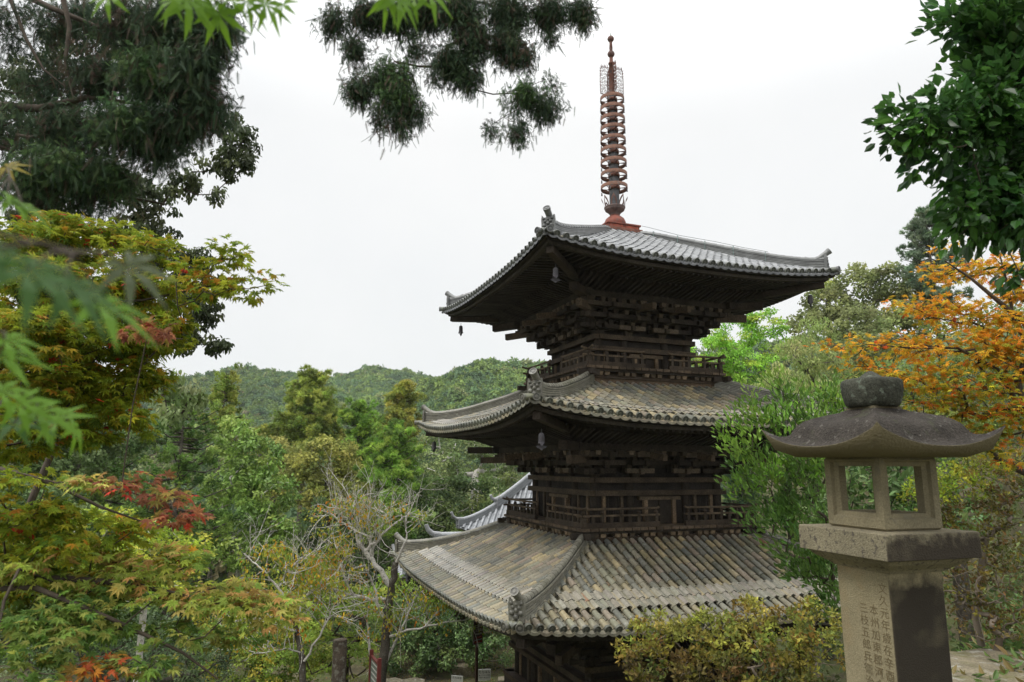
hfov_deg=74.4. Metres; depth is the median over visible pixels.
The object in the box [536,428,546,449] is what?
wind bell
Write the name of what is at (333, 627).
undergrowth
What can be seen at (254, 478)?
broadleaf tree
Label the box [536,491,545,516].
slatted window
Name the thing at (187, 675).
broadleaf tree
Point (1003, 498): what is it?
tree
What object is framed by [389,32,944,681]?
three storey pagoda
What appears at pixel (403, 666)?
grass
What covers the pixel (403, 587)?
evergreen bush
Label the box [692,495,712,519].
slatted window
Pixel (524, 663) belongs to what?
slatted window
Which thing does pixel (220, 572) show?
valley forest
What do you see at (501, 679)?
rock
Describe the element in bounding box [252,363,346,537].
cedar tree
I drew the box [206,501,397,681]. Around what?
cherry tree
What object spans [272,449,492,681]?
cherry tree
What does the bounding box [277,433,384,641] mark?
broadleaf tree
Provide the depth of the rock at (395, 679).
22.53 m
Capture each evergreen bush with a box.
[359,566,457,643]
[362,594,514,677]
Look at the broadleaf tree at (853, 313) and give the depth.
36.05 m
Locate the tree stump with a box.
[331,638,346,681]
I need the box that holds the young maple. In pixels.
[282,577,400,681]
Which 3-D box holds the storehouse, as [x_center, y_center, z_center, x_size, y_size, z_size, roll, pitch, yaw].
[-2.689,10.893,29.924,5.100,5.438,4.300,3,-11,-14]
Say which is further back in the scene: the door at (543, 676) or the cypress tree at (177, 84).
the door at (543, 676)
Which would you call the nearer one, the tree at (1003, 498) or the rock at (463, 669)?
the tree at (1003, 498)
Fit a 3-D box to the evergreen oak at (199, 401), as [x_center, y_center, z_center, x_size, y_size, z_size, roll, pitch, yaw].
[-7.366,5.123,11.742,4.143,9.291,1.010,-2,-11,13]
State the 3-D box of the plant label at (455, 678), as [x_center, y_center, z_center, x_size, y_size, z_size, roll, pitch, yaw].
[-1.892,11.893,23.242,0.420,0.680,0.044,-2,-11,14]
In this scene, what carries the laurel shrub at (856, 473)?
on the ground at (430, 673)
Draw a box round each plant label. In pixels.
[451,675,462,681]
[478,669,490,681]
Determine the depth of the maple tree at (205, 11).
0.51 m
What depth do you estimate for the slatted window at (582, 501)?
17.55 m
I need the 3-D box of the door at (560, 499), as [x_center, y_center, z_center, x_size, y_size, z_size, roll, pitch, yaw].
[1.352,4.618,18.781,0.135,0.705,1.260,4,-11,-21]
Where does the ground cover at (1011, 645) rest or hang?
on the ground at (430, 673)
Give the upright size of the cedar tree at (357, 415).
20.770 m
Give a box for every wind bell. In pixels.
[405,574,409,584]
[432,441,435,451]
[458,326,462,335]
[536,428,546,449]
[551,264,559,282]
[808,295,813,306]
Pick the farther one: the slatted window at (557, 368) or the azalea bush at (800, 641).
the slatted window at (557, 368)
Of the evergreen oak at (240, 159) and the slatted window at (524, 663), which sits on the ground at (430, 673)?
the evergreen oak at (240, 159)
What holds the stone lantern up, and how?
on the ground at (430, 673)
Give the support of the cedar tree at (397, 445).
on the ground at (430, 673)
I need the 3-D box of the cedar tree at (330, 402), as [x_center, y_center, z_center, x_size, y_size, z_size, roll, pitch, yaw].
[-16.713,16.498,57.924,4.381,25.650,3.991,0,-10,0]
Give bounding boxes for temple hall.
[450,472,531,630]
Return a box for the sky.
[0,0,1023,376]
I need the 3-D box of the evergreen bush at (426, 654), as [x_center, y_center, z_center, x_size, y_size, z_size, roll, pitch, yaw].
[-2.666,11.012,25.493,6.026,3.010,3.092,3,-11,-15]
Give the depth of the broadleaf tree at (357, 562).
37.35 m
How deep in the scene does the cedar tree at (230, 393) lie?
35.95 m
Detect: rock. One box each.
[386,677,424,681]
[452,663,474,676]
[498,676,503,681]
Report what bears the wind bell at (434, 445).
hanging from the three storey pagoda
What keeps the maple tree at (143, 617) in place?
on the ground at (430, 673)
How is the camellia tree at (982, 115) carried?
on the ground at (430, 673)
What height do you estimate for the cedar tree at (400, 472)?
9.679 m
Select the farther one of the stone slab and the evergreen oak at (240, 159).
the evergreen oak at (240, 159)
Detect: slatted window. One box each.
[519,653,530,681]
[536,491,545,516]
[554,364,560,373]
[577,495,589,522]
[601,496,623,521]
[603,351,619,361]
[669,356,684,366]
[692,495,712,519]
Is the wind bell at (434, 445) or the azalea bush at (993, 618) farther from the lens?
the wind bell at (434, 445)
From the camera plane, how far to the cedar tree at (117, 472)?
28.98 m
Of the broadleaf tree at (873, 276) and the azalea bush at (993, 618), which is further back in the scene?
the broadleaf tree at (873, 276)
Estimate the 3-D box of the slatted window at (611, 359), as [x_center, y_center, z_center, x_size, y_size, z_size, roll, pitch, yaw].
[2.716,0.554,18.467,0.485,0.500,0.100,4,-11,-21]
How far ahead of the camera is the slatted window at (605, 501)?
17.23 m
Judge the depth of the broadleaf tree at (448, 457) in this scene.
45.90 m
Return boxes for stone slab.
[950,648,1023,681]
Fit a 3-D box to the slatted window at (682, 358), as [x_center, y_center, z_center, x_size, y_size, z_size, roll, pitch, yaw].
[4.700,0.701,19.215,0.485,0.500,0.100,4,-11,-21]
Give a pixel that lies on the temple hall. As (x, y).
(495, 510)
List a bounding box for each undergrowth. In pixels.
[0,604,513,665]
[752,354,1023,681]
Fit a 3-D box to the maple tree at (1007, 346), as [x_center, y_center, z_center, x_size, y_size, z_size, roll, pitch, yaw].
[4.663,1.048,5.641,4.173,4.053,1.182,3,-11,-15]
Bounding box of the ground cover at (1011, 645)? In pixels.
[951,587,1023,681]
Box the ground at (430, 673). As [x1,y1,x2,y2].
[0,383,1023,681]
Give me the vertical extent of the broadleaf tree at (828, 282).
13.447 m
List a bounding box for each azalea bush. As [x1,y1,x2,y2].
[611,593,845,681]
[942,530,1023,650]
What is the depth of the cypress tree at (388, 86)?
9.81 m
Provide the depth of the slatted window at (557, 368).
20.78 m
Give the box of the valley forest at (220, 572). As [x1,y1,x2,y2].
[0,360,991,657]
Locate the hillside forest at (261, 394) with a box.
[3,321,938,468]
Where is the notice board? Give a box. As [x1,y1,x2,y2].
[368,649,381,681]
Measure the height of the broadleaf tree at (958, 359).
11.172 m
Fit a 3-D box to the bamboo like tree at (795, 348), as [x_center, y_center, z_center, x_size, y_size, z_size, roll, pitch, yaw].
[12.445,5.465,26.931,5.183,13.848,3.880,9,-14,-40]
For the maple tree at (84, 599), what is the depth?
2.93 m
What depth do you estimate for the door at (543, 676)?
18.09 m
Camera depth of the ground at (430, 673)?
26.30 m
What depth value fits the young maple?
20.47 m
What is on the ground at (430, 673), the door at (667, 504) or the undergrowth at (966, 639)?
the undergrowth at (966, 639)
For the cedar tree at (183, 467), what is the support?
on the ground at (430, 673)
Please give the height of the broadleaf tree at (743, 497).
9.938 m
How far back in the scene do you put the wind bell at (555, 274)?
15.59 m
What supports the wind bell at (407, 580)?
hanging from the three storey pagoda
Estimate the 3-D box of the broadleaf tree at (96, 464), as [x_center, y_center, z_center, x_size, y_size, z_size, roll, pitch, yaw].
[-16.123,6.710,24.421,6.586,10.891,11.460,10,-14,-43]
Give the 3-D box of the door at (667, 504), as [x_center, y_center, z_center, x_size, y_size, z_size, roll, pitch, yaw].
[3.862,4.429,17.681,1.260,0.705,0.135,4,-11,-21]
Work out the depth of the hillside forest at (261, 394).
320.71 m
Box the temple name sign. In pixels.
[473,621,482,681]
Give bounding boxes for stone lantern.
[762,371,1005,681]
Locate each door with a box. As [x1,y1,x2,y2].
[538,666,558,681]
[549,493,571,519]
[627,354,662,368]
[637,496,680,523]
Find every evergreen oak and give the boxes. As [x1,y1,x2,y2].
[0,19,262,428]
[10,368,213,549]
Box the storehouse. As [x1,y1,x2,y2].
[391,524,470,644]
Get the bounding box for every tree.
[0,0,263,227]
[0,0,451,457]
[0,210,312,681]
[0,411,191,678]
[0,599,239,681]
[6,500,228,681]
[53,403,166,659]
[100,396,252,669]
[172,583,333,681]
[187,413,303,580]
[193,362,249,645]
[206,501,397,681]
[243,432,308,616]
[245,494,402,640]
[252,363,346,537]
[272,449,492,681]
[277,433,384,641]
[305,0,604,159]
[309,385,343,642]
[330,396,383,630]
[352,413,428,593]
[372,463,420,633]
[374,379,427,588]
[383,469,521,551]
[411,433,528,510]
[690,306,797,495]
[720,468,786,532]
[731,456,856,678]
[751,316,853,659]
[785,260,954,369]
[802,237,1023,475]
[803,277,851,376]
[825,304,907,379]
[829,303,1023,649]
[861,0,1023,306]
[890,204,980,416]
[895,443,1023,648]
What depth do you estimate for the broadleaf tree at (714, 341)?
33.87 m
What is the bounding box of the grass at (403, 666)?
[119,643,513,681]
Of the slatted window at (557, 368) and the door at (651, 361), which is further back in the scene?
the slatted window at (557, 368)
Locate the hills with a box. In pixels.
[9,326,1023,492]
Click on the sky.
(744, 127)
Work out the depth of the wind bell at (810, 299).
18.28 m
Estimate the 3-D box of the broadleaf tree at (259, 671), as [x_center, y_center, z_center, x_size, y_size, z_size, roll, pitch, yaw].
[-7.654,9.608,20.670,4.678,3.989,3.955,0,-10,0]
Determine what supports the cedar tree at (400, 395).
on the ground at (430, 673)
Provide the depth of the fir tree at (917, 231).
41.22 m
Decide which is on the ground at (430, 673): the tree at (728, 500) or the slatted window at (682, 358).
the tree at (728, 500)
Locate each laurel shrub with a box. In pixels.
[710,363,847,624]
[798,457,993,595]
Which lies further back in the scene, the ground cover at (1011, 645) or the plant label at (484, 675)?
the plant label at (484, 675)
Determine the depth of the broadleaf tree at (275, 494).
48.34 m
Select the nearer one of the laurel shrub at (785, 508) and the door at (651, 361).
the laurel shrub at (785, 508)
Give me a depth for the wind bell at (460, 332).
22.58 m

